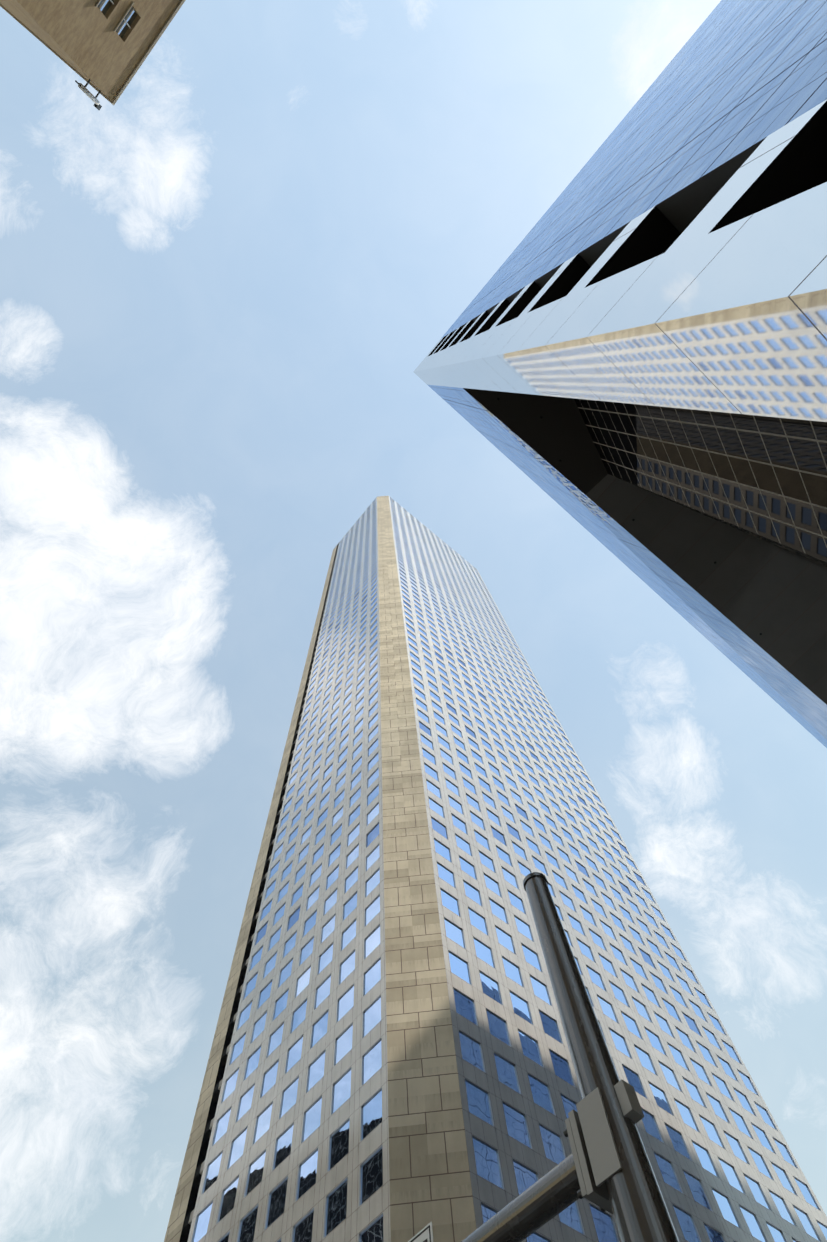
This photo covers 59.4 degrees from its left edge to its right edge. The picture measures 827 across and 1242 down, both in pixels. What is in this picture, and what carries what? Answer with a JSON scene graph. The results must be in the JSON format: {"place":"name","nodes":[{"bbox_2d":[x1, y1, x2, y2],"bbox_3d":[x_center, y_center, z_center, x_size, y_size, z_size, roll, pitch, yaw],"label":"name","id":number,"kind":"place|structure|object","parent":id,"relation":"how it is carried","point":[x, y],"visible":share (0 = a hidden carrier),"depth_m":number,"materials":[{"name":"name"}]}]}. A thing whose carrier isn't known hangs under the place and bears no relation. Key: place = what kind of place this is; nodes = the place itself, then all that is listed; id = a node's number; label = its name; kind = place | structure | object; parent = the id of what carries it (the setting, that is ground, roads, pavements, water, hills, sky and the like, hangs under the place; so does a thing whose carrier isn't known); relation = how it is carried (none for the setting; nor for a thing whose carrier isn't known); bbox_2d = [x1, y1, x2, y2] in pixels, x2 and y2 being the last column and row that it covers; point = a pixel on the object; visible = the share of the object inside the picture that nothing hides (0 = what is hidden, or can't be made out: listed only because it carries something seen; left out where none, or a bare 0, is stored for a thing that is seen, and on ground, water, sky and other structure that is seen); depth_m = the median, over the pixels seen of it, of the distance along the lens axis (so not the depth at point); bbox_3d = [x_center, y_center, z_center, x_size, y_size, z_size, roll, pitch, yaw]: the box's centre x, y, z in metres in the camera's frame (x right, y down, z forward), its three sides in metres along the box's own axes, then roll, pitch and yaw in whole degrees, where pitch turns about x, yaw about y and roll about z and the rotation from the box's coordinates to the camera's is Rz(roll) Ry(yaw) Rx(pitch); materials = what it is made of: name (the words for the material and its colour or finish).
{"place":"outdoors","nodes":[
{"label":"outdoors","id":0,"kind":"place"},
{"bbox_2d":[0,0,184,104],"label":"brick building","id":1,"kind":"structure","parent":0,"point":[105,47],"depth_m":47.64,"materials":[{"name":"brown brick"}]},
{"bbox_2d":[75,79,101,109],"bbox_3d":[-22.595,-37.040,50.642,0.310,4.600,1.109,34,-76,-13],"label":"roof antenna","id":2,"kind":"object","parent":1,"relation":"attached to","point":[88,93],"visible":0.94,"depth_m":50.72,"materials":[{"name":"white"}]},
{"bbox_2d":[0,0,826,1241],"label":"sky","id":3,"kind":"structure","parent":0,"point":[226,282],"materials":[{"name":"blue"}]},
{"bbox_2d":[164,496,826,1241],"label":"skyscraper","id":4,"kind":"structure","parent":0,"point":[390,1058],"depth_m":71.51,"materials":[{"name":"stone"}]},
{"bbox_2d":[408,872,678,1241],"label":"traffic light pole","id":5,"kind":"object","parent":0,"point":[605,1165],"visible":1,"depth_m":4.99,"materials":[{"name":"grey metal"}]},
{"bbox_2d":[414,0,826,747],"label":"glass tower","id":6,"kind":"structure","parent":0,"point":[626,360],"depth_m":30.00,"materials":[{"name":"glass"}]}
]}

